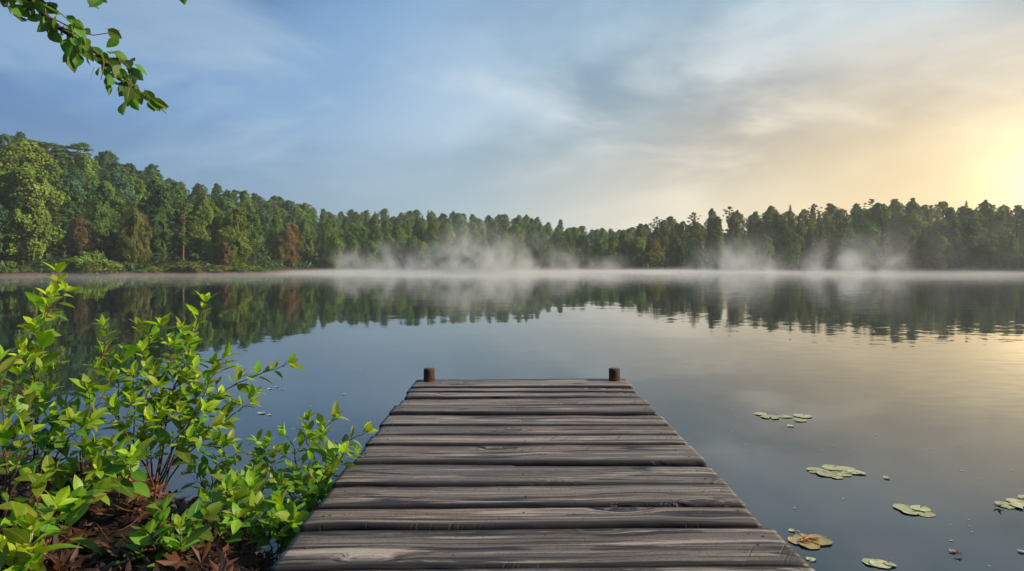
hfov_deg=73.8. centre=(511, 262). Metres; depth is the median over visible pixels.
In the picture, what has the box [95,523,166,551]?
fallen twig
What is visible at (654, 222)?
pine tree
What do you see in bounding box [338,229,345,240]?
broadleaf tree
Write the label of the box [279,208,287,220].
broadleaf tree
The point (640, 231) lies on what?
slender broadleaf tree
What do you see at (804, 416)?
lily pad
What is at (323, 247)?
spruce tree
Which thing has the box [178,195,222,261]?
broadleaf tree
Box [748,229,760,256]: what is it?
pine tree
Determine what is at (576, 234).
broadleaf tree
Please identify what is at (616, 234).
broadleaf tree
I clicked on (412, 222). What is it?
broadleaf tree
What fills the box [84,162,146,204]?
broadleaf tree
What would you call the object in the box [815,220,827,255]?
spruce tree
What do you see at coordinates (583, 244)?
broadleaf tree
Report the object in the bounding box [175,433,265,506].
leafy shrub
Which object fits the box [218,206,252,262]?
broadleaf tree
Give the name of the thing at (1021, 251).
broadleaf tree
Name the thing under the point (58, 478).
leafy shrub
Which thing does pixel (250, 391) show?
leafy shrub
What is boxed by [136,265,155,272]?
shore bush
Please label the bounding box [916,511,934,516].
lily pad
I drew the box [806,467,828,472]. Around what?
lily pad
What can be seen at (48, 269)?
shore bush
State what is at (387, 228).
broadleaf tree
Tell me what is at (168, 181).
broadleaf tree
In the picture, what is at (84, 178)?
broadleaf tree
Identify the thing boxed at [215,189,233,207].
broadleaf tree
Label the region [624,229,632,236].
broadleaf tree
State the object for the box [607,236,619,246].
broadleaf tree
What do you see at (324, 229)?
spruce tree
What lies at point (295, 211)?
broadleaf tree
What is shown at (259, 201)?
broadleaf tree
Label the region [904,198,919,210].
slender broadleaf tree
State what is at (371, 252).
broadleaf tree
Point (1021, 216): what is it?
broadleaf tree
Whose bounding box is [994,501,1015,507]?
lily pad
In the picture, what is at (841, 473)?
lily pad
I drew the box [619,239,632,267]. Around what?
broadleaf tree
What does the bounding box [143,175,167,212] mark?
broadleaf tree
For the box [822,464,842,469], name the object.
lily pad
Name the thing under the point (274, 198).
broadleaf tree
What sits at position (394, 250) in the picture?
broadleaf tree
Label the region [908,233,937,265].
broadleaf tree
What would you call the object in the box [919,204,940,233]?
broadleaf tree
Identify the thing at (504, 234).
slender broadleaf tree
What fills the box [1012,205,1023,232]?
slender broadleaf tree
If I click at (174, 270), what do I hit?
shore bush
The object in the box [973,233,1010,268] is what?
broadleaf tree
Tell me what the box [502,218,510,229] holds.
broadleaf tree
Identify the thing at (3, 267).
shore bush
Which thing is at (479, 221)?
broadleaf tree
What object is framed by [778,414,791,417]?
lily pad
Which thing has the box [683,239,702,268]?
broadleaf tree
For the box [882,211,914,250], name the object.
broadleaf tree
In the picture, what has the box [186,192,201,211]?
broadleaf tree
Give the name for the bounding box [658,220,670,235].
broadleaf tree
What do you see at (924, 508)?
lily pad
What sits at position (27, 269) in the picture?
shore bush
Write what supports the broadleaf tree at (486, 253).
on the wooded hills
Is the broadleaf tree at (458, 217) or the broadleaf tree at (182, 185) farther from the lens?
the broadleaf tree at (458, 217)
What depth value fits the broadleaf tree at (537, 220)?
210.00 m
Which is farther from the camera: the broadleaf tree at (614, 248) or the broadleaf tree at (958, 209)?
the broadleaf tree at (958, 209)
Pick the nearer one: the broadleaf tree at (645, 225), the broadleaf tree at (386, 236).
the broadleaf tree at (386, 236)
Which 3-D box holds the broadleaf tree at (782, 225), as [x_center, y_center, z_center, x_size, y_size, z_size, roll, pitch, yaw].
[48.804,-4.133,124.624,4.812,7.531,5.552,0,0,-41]
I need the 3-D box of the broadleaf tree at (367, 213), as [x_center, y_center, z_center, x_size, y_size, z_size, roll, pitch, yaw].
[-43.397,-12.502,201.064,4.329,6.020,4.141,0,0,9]
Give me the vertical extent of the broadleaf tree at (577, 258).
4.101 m
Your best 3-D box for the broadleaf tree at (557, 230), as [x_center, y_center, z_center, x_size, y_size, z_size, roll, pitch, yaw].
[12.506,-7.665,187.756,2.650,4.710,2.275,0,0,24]
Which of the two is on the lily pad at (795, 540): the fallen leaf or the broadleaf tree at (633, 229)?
the fallen leaf
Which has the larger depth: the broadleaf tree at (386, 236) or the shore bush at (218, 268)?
the broadleaf tree at (386, 236)
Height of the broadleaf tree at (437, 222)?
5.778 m
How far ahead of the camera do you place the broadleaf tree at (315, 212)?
189.69 m
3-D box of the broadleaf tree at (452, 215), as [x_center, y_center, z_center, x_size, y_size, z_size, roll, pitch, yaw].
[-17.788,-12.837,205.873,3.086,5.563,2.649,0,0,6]
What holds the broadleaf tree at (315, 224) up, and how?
on the wooded hills
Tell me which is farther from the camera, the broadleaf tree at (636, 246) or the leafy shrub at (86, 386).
the broadleaf tree at (636, 246)
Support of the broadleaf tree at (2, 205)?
on the wooded hills
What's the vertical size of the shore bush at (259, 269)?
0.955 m
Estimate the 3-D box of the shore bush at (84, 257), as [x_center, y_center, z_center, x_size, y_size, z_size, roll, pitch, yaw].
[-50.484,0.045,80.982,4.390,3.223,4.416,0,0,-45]
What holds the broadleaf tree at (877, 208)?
on the wooded hills
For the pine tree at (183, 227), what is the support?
on the wooded hills
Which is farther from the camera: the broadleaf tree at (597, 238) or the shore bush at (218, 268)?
the broadleaf tree at (597, 238)
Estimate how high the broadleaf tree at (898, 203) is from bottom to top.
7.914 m
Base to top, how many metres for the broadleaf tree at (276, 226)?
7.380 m
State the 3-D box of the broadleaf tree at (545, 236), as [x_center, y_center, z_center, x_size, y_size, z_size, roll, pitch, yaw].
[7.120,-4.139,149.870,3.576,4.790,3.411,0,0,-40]
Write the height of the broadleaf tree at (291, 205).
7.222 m
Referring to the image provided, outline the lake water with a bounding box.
[0,270,1023,570]
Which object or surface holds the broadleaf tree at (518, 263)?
on the wooded hills
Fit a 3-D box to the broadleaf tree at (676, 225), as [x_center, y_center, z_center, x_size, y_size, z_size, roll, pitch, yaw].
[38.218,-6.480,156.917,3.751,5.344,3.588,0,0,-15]
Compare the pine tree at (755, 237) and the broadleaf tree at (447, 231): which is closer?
the pine tree at (755, 237)
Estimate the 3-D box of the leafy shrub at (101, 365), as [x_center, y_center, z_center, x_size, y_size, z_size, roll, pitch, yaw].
[-2.173,0.780,3.564,0.299,1.015,0.432,0,0,43]
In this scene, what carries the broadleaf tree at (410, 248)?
on the wooded hills
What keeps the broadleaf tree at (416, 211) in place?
on the wooded hills
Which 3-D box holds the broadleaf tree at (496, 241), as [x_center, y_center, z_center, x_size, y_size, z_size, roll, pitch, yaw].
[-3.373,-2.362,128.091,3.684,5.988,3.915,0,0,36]
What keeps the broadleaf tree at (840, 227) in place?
on the wooded hills
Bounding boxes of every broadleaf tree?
[0,133,16,147]
[0,138,70,262]
[0,143,10,150]
[0,177,46,228]
[0,195,14,252]
[12,131,26,140]
[47,174,61,216]
[48,145,77,164]
[50,152,77,217]
[53,168,95,247]
[60,216,97,256]
[72,176,107,227]
[73,153,101,180]
[78,171,89,208]
[79,180,133,248]
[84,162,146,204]
[88,150,122,175]
[93,153,116,178]
[102,176,148,240]
[112,205,151,262]
[115,176,150,213]
[123,163,149,192]
[129,213,152,260]
[137,184,188,253]
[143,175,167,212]
[144,163,163,184]
[149,207,178,259]
[162,177,178,186]
[165,181,189,226]
[174,203,200,253]
[178,181,190,203]
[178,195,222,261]
[186,183,210,201]
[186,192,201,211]
[189,193,216,234]
[211,183,223,211]
[212,210,230,253]
[213,196,244,233]
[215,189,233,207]
[216,242,231,264]
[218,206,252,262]
[231,190,238,202]
[237,190,254,229]
[244,210,264,254]
[245,199,266,222]
[250,193,265,207]
[252,195,265,208]
[253,207,274,240]
[262,202,279,230]
[263,214,285,254]
[270,195,279,201]
[271,210,282,238]
[271,222,304,266]
[274,245,285,263]
[277,197,285,209]
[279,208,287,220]
[280,200,301,216]
[282,215,297,245]
[286,208,299,214]
[289,205,306,221]
[294,214,302,227]
[294,219,316,258]
[295,217,317,248]
[299,202,315,218]
[310,207,318,221]
[312,220,321,242]
[317,208,326,230]
[317,219,327,239]
[318,218,340,242]
[325,236,348,267]
[327,214,338,219]
[337,211,345,221]
[337,219,342,228]
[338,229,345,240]
[339,222,348,238]
[341,233,359,256]
[342,216,352,226]
[345,223,356,237]
[346,209,355,222]
[346,236,359,268]
[349,212,364,226]
[349,225,368,253]
[350,216,359,225]
[360,210,370,221]
[361,240,379,267]
[365,216,381,236]
[365,226,383,255]
[370,225,382,241]
[376,243,392,263]
[377,208,389,225]
[380,219,393,228]
[380,224,391,240]
[381,231,393,252]
[389,241,400,262]
[390,224,403,243]
[392,216,403,227]
[392,229,406,251]
[398,237,420,265]
[401,219,411,244]
[403,210,415,225]
[407,235,420,255]
[408,219,418,236]
[411,217,424,243]
[411,242,431,267]
[413,209,421,218]
[421,218,427,237]
[423,222,438,243]
[426,210,437,220]
[427,231,438,250]
[427,245,442,266]
[428,219,441,240]
[437,214,449,221]
[437,220,456,245]
[437,228,457,254]
[441,234,456,265]
[449,211,455,220]
[453,213,466,230]
[453,229,472,254]
[454,221,470,237]
[455,220,467,233]
[456,237,473,265]
[465,243,482,267]
[468,214,476,224]
[468,222,479,240]
[469,218,486,234]
[469,231,481,253]
[477,241,494,267]
[478,228,487,247]
[484,216,494,228]
[486,221,500,238]
[488,234,501,263]
[493,240,519,267]
[494,214,500,227]
[495,229,504,243]
[497,214,510,228]
[500,229,511,256]
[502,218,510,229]
[508,224,525,245]
[511,215,525,225]
[511,245,526,267]
[512,234,525,255]
[518,222,525,235]
[523,214,530,228]
[523,231,532,250]
[524,224,531,236]
[524,233,538,253]
[527,244,541,265]
[531,225,539,236]
[534,217,541,231]
[536,223,545,239]
[539,233,549,246]
[543,228,554,243]
[543,243,557,267]
[547,234,566,257]
[554,226,561,233]
[558,219,563,232]
[559,245,574,262]
[561,229,573,241]
[565,234,575,252]
[570,248,586,267]
[572,230,583,245]
[575,234,587,249]
[576,226,587,234]
[578,235,593,249]
[582,242,596,268]
[589,234,594,244]
[592,236,603,246]
[592,240,613,267]
[593,229,600,236]
[599,230,608,241]
[603,242,623,267]
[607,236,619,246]
[608,229,613,243]
[610,232,619,245]
[618,230,627,262]
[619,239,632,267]
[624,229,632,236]
[627,236,645,259]
[627,238,645,266]
[629,227,635,234]
[635,223,647,246]
[640,238,664,264]
[643,224,651,241]
[651,227,662,256]
[657,225,675,247]
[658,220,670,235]
[666,216,676,234]
[667,235,684,268]
[670,223,683,240]
[675,221,691,245]
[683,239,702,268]
[684,222,706,251]
[694,225,707,246]
[703,216,721,240]
[705,230,725,256]
[706,208,716,229]
[710,226,725,265]
[711,216,724,242]
[722,238,742,269]
[724,212,742,242]
[735,210,745,235]
[735,240,755,269]
[743,214,761,236]
[750,219,765,246]
[756,236,774,266]
[761,209,780,235]
[762,205,776,224]
[765,213,788,244]
[769,219,788,256]
[780,229,801,263]
[782,211,797,227]
[782,226,814,257]
[788,209,815,242]
[819,213,831,235]
[822,203,839,228]
[824,209,852,235]
[832,221,853,255]
[849,203,861,229]
[850,209,870,230]
[851,221,884,262]
[866,203,892,230]
[873,211,894,238]
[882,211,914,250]
[888,199,905,228]
[892,212,932,250]
[897,225,918,262]
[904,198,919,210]
[904,203,920,214]
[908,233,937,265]
[914,211,932,235]
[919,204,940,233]
[924,220,951,246]
[924,236,954,269]
[932,201,956,221]
[943,207,957,223]
[949,208,983,235]
[955,206,965,215]
[956,235,986,269]
[959,217,988,253]
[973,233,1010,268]
[975,199,998,214]
[980,213,1012,250]
[983,210,995,218]
[995,204,1011,231]
[998,235,1023,268]
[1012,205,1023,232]
[1013,228,1023,262]
[1015,209,1023,246]
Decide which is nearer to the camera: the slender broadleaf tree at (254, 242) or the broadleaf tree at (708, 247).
the slender broadleaf tree at (254, 242)
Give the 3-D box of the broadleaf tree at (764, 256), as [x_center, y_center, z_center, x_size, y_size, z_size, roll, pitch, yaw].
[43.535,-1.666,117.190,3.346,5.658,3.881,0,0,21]
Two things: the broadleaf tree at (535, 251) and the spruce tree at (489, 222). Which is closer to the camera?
the broadleaf tree at (535, 251)
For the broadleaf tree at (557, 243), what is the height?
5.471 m
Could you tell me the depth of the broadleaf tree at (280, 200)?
167.82 m
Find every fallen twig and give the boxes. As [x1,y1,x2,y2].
[94,472,183,532]
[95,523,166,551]
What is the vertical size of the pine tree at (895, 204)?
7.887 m
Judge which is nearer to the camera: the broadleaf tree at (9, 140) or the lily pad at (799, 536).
the lily pad at (799, 536)
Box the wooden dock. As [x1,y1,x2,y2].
[270,368,814,570]
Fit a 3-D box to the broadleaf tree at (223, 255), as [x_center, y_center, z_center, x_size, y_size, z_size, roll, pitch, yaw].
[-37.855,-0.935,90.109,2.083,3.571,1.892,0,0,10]
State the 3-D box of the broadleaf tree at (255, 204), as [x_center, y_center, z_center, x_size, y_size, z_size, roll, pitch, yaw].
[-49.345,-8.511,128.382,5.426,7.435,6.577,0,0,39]
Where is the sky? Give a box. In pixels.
[0,0,1023,236]
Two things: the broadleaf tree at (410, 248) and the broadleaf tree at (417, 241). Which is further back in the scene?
the broadleaf tree at (417, 241)
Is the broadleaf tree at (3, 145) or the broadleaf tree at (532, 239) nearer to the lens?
the broadleaf tree at (3, 145)
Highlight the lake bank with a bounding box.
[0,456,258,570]
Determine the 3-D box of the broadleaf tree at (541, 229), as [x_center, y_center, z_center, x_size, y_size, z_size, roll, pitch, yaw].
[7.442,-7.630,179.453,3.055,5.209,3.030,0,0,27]
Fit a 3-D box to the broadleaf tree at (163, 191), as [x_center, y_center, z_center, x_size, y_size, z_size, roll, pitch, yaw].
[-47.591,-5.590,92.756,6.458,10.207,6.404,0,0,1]
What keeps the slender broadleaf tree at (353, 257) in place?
on the wooded hills
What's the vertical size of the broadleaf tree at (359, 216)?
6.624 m
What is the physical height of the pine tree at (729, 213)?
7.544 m
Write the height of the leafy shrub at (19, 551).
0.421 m
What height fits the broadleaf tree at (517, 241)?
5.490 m
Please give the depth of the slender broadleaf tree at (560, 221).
210.34 m
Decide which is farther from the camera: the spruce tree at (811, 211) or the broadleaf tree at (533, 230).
the broadleaf tree at (533, 230)
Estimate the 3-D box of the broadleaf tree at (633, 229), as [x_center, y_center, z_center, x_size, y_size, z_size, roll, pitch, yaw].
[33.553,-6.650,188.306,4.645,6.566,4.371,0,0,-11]
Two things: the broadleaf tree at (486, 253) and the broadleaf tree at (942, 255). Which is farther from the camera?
the broadleaf tree at (486, 253)
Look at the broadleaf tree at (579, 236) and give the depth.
152.63 m
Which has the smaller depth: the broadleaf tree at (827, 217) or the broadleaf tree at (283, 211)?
the broadleaf tree at (283, 211)
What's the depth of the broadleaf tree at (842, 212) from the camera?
140.98 m
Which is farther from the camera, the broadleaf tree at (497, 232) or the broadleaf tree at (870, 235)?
the broadleaf tree at (497, 232)
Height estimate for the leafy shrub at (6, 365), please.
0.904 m
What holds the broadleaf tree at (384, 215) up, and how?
on the wooded hills
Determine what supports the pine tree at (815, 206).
on the wooded hills
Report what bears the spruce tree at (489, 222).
on the wooded hills
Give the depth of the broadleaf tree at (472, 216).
194.69 m
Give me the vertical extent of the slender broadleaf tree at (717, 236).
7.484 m
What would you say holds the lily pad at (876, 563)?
on the lake water
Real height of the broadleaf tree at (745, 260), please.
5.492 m
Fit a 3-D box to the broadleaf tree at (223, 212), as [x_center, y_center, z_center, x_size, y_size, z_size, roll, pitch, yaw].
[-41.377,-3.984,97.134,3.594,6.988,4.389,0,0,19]
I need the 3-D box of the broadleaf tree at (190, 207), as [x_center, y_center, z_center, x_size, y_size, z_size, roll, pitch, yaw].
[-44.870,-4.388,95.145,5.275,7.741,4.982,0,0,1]
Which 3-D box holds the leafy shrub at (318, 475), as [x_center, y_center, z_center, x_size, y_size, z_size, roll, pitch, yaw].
[-1.140,1.221,3.727,0.781,0.919,0.555,0,0,0]
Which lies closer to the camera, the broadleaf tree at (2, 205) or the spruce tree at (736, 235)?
the broadleaf tree at (2, 205)
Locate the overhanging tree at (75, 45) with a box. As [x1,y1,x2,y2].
[0,0,186,115]
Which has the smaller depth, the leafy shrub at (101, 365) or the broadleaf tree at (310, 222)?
the leafy shrub at (101, 365)
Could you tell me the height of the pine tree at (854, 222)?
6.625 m
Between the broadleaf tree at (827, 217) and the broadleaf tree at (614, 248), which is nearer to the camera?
the broadleaf tree at (614, 248)
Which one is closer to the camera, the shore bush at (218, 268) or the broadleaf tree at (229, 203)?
the shore bush at (218, 268)
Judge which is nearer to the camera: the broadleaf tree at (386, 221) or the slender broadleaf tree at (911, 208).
the slender broadleaf tree at (911, 208)
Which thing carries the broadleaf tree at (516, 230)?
on the wooded hills
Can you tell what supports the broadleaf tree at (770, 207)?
on the wooded hills
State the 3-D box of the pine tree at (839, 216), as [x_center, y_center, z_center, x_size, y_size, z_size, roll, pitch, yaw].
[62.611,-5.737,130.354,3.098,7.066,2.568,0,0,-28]
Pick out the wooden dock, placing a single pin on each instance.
(613, 472)
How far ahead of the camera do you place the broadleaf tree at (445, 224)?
150.71 m
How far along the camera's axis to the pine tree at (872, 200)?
149.88 m
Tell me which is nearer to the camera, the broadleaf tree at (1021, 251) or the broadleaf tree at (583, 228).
the broadleaf tree at (1021, 251)
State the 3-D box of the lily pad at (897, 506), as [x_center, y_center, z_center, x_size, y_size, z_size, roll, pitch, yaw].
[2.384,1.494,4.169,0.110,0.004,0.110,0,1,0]
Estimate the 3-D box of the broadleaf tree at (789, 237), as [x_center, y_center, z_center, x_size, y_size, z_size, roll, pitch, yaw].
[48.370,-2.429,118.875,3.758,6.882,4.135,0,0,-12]
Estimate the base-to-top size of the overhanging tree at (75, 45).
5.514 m
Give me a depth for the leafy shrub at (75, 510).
2.83 m
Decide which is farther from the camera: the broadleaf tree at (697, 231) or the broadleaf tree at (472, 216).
the broadleaf tree at (472, 216)
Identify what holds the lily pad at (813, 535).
on the lake water
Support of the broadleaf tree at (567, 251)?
on the wooded hills
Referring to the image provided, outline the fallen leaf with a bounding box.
[800,536,814,541]
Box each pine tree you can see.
[40,179,78,254]
[172,204,194,259]
[645,223,654,238]
[652,217,661,226]
[687,212,699,228]
[722,206,735,226]
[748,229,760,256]
[808,204,823,225]
[821,225,840,269]
[831,214,848,226]
[833,223,854,268]
[851,214,869,231]
[863,199,873,214]
[875,234,894,269]
[881,202,902,226]
[994,214,1012,231]
[1002,219,1023,241]
[1007,210,1019,234]
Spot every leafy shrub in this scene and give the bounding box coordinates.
[0,323,111,502]
[0,345,45,533]
[0,471,110,566]
[0,486,82,570]
[9,261,80,491]
[11,453,120,524]
[43,368,126,489]
[56,315,140,479]
[80,289,244,499]
[81,427,154,515]
[109,317,158,479]
[111,494,222,570]
[157,351,304,488]
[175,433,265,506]
[197,460,271,552]
[201,516,241,545]
[241,485,309,565]
[243,400,378,512]
[249,467,332,552]
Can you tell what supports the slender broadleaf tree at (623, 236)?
on the wooded hills
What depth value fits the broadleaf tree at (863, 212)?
142.86 m
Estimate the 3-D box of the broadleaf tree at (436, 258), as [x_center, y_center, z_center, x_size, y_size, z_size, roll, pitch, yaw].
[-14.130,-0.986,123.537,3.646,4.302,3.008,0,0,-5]
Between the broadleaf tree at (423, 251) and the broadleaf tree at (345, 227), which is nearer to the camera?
the broadleaf tree at (423, 251)
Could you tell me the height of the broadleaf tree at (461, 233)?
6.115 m
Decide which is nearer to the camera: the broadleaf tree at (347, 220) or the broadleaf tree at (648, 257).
the broadleaf tree at (648, 257)
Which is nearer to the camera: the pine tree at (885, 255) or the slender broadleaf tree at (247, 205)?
the pine tree at (885, 255)
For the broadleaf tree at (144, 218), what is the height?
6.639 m
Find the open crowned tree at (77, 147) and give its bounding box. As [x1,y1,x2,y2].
[31,140,93,158]
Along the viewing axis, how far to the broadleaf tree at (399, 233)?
136.32 m
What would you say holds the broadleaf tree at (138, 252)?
on the wooded hills
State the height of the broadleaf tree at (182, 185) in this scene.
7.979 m
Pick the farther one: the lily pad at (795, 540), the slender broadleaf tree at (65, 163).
the slender broadleaf tree at (65, 163)
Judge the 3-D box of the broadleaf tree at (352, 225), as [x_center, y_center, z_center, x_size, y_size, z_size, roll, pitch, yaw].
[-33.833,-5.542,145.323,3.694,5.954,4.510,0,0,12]
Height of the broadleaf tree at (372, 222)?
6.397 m
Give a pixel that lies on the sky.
(615, 115)
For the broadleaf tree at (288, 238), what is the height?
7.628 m
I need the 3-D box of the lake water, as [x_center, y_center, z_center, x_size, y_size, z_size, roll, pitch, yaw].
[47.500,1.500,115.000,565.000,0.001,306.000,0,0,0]
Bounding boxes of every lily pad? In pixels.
[761,415,778,418]
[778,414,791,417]
[788,537,803,543]
[793,414,811,417]
[793,418,806,421]
[793,533,810,539]
[798,540,820,548]
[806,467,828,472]
[807,534,823,540]
[811,536,832,544]
[816,470,837,476]
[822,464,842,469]
[832,470,850,475]
[836,466,856,470]
[847,469,861,473]
[862,558,881,566]
[870,559,892,567]
[893,504,909,508]
[899,507,921,514]
[910,505,930,511]
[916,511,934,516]
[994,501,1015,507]
[1006,498,1023,502]
[1010,502,1023,507]
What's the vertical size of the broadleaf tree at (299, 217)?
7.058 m
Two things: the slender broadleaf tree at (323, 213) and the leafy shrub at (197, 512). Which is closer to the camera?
the leafy shrub at (197, 512)
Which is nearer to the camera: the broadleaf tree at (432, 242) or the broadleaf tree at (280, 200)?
the broadleaf tree at (432, 242)
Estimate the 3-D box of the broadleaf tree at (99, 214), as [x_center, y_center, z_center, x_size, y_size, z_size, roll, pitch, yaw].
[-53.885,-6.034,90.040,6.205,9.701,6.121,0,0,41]
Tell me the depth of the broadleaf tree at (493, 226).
164.86 m
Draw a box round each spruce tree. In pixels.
[139,197,152,251]
[318,225,328,257]
[318,231,328,261]
[363,213,367,226]
[486,215,491,237]
[667,223,674,255]
[732,221,742,253]
[799,225,820,269]
[810,205,816,236]
[814,211,824,243]
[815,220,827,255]
[875,214,889,252]
[925,210,934,250]
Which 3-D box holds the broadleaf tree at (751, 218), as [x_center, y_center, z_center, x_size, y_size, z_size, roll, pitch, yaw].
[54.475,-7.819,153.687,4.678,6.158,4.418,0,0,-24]
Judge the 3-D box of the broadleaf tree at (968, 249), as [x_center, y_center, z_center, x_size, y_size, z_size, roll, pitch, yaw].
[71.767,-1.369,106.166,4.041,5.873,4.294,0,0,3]
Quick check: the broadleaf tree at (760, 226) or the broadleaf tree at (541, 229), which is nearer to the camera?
the broadleaf tree at (760, 226)
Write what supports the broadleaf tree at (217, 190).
on the wooded hills
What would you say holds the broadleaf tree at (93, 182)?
on the wooded hills
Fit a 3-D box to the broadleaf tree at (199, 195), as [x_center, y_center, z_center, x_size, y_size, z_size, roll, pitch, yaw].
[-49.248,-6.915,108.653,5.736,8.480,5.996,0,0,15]
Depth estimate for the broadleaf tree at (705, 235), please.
143.79 m
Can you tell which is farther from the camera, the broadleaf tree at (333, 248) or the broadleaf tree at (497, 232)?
the broadleaf tree at (497, 232)
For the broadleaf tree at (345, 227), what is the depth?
160.49 m
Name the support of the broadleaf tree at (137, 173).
on the wooded hills
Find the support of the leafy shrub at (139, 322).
on the lake bank
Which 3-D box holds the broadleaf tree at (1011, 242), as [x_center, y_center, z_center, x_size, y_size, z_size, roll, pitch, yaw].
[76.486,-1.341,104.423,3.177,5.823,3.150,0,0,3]
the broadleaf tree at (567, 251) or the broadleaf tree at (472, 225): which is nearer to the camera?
the broadleaf tree at (567, 251)
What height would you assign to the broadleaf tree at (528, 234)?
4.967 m
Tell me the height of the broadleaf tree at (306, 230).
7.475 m
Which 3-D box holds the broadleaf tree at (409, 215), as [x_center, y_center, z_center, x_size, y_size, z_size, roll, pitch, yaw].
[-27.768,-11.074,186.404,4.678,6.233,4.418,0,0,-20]
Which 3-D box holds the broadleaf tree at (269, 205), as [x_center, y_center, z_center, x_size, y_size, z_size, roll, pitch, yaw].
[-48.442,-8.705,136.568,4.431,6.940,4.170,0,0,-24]
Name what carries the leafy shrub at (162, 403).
on the lake bank
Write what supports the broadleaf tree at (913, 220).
on the wooded hills
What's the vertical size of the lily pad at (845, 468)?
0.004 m
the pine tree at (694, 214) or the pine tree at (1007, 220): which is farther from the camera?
the pine tree at (694, 214)
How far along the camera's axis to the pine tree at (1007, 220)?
128.27 m
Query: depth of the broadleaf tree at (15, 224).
83.03 m
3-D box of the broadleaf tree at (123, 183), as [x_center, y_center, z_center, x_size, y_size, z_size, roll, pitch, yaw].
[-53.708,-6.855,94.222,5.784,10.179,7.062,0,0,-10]
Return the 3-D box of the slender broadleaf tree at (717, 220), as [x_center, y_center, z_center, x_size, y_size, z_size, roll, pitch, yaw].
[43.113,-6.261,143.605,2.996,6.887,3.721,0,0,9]
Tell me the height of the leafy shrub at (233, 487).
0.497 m
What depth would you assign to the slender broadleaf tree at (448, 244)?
123.81 m
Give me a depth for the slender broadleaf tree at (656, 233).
136.19 m
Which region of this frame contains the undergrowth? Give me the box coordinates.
[0,210,1023,272]
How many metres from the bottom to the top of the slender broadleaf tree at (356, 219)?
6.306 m
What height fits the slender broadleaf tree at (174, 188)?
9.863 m
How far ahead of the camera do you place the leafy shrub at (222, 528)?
3.10 m
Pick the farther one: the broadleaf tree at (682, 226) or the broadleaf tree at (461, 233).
the broadleaf tree at (682, 226)
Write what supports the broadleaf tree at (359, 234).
on the wooded hills
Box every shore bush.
[0,261,19,272]
[0,264,9,272]
[17,265,40,271]
[35,264,63,272]
[49,261,79,271]
[65,249,108,273]
[70,258,122,274]
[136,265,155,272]
[148,266,169,272]
[161,265,180,271]
[166,260,210,272]
[207,265,232,272]
[229,262,255,272]
[252,266,265,272]
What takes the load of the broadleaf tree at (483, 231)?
on the wooded hills
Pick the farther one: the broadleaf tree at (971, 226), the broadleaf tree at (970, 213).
the broadleaf tree at (970, 213)
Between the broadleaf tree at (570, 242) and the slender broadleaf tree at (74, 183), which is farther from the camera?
the broadleaf tree at (570, 242)
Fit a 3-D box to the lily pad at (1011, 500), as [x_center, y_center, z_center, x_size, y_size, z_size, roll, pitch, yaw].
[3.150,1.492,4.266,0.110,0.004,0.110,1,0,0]
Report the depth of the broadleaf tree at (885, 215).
132.25 m
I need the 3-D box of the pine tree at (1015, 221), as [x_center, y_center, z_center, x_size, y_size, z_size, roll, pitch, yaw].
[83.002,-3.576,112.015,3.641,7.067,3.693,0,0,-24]
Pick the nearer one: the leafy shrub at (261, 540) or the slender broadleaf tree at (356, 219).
the leafy shrub at (261, 540)
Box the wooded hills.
[0,221,1023,275]
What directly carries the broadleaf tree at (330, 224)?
on the wooded hills
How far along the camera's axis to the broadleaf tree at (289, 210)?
159.45 m
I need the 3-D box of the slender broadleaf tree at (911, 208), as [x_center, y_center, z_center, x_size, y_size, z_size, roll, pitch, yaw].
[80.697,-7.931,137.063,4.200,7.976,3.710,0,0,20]
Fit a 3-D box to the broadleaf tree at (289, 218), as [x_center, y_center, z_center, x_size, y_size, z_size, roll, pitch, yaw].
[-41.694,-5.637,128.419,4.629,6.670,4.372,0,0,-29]
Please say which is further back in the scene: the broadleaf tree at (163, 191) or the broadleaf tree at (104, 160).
the broadleaf tree at (104, 160)
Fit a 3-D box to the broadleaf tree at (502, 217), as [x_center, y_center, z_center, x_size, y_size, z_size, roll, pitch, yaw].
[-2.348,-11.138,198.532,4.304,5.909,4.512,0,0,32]
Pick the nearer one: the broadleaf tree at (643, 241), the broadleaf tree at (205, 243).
the broadleaf tree at (205, 243)
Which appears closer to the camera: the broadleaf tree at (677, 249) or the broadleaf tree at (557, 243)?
the broadleaf tree at (677, 249)
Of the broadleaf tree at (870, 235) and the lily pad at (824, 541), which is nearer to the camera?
the lily pad at (824, 541)
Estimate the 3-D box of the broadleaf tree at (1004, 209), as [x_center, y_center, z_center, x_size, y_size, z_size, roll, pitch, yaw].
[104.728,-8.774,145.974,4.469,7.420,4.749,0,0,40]
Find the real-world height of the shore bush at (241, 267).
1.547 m
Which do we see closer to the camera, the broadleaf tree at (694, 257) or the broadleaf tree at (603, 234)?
the broadleaf tree at (694, 257)
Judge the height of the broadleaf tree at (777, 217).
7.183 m
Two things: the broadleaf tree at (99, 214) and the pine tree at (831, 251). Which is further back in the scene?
the pine tree at (831, 251)
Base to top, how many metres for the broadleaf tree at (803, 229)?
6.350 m
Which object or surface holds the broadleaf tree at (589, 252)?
on the wooded hills
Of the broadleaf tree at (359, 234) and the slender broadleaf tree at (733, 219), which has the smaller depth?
the broadleaf tree at (359, 234)
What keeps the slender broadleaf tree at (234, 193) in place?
on the wooded hills
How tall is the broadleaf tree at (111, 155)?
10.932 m
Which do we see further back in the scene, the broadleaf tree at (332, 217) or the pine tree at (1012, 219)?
the broadleaf tree at (332, 217)
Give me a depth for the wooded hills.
113.28 m
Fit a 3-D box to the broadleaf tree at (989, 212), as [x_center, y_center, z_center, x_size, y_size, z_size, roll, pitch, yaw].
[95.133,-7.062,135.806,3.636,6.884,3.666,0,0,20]

